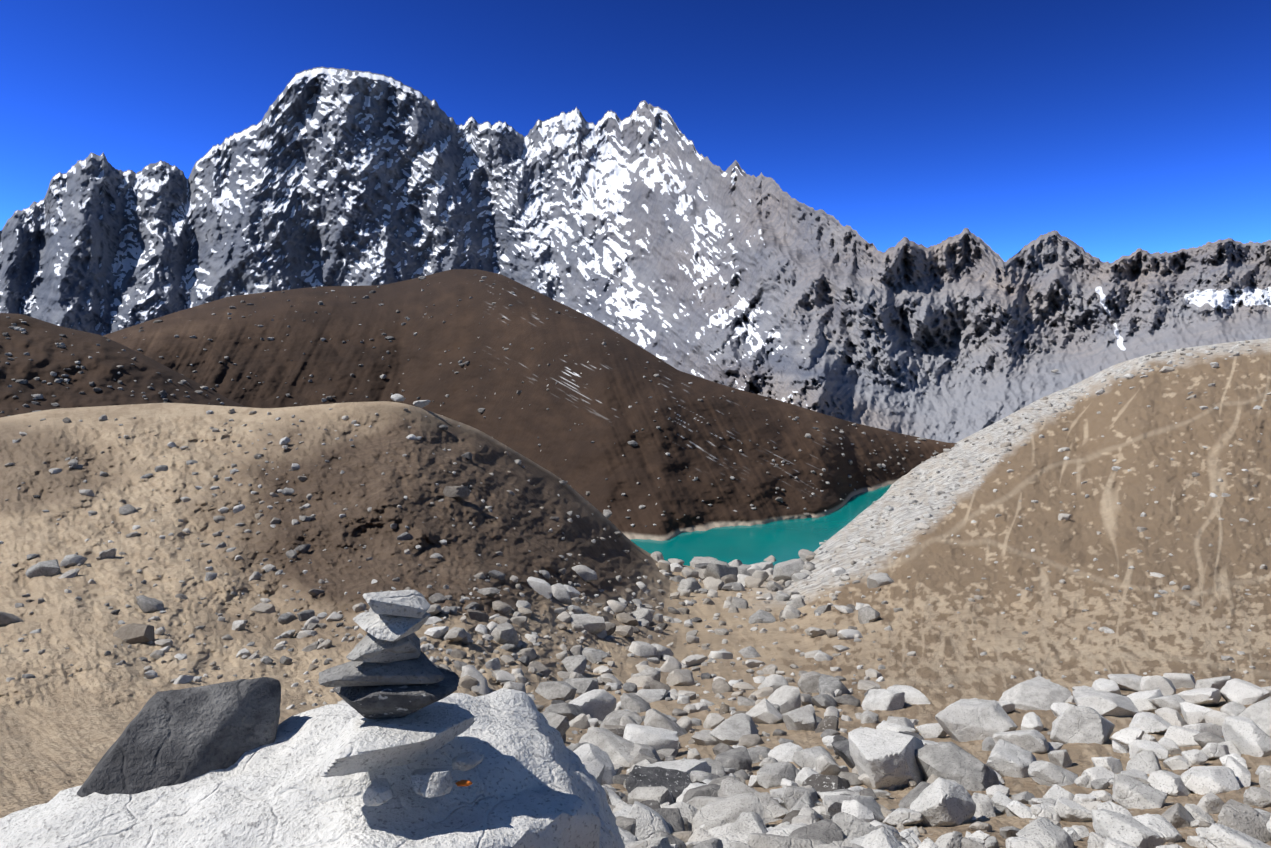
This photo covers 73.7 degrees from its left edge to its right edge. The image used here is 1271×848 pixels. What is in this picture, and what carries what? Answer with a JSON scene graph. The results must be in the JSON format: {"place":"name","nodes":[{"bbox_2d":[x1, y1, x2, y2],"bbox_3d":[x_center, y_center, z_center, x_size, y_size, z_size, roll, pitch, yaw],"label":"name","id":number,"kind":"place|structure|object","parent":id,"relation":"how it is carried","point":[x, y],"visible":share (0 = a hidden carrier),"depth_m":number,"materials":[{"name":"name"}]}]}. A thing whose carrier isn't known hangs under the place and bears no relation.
{"place":"outdoors","nodes":[
{"label":"outdoors","id":0,"kind":"place"},
{"bbox_2d":[0,313,245,416],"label":"dark ridge","id":1,"kind":"structure","parent":0,"point":[38,340],"depth_m":240.61,"materials":[{"name":"brown soil"}]},
{"bbox_2d":[0,317,223,415],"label":"ridge stones","id":2,"kind":"object","parent":1,"relation":"on","point":[163,393],"visible":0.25,"depth_m":237.53,"materials":[{"name":"stone"}]},
{"bbox_2d":[103,269,956,540],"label":"dark hill","id":3,"kind":"structure","parent":0,"point":[602,413],"depth_m":285.08,"materials":[{"name":"brown soil"}]},
{"bbox_2d":[123,274,958,526],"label":"hill stones","id":4,"kind":"object","parent":3,"relation":"on","point":[631,443],"visible":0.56,"depth_m":293.56,"materials":[{"name":"stone"}]},
{"bbox_2d":[0,338,1270,847],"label":"terrain","id":5,"kind":"structure","parent":0,"point":[60,730],"depth_m":60.84,"materials":[{"name":"soil"}]},
{"bbox_2d":[0,590,624,847],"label":"boulder with cairn","id":6,"kind":"object","parent":5,"relation":"on","point":[397,746],"visible":1,"depth_m":2.89,"materials":[{"name":"stone"}]},
{"bbox_2d":[455,780,471,785],"bbox_3d":[-0.562,1.176,2.772,0.061,0.016,0.030,0,5,-1],"label":"orange marker","id":7,"kind":"object","parent":6,"relation":"attached to","point":[463,783],"visible":1,"depth_m":2.76,"materials":[{"name":"orange"}]},
{"bbox_2d":[0,340,1270,847],"bbox_3d":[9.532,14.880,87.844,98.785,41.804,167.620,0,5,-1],"label":"rocks","id":8,"kind":"object","parent":5,"relation":"on","point":[780,692],"visible":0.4,"depth_m":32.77,"materials":[{"name":"stone"}]},
{"bbox_2d":[535,558,1270,847],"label":"rocks","id":9,"kind":"object","parent":5,"relation":"on","point":[722,808],"visible":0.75,"depth_m":8.93,"materials":[{"name":"stone"}]},
{"bbox_2d":[0,67,1270,442],"bbox_3d":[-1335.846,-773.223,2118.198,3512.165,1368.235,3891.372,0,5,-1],"label":"mountain range","id":10,"kind":"structure","parent":0,"point":[650,229],"depth_m":2692.02,"materials":[{"name":"grey stone"}]},
{"bbox_2d":[0,0,1270,262],"label":"sky","id":11,"kind":"structure","parent":0,"point":[1118,128],"materials":[{"name":"blue"}]},
{"bbox_2d":[630,484,891,568],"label":"lake water","id":12,"kind":"structure","parent":0,"point":[783,541],"depth_m":179.85,"materials":[{"name":"teal liquid"}]}
]}

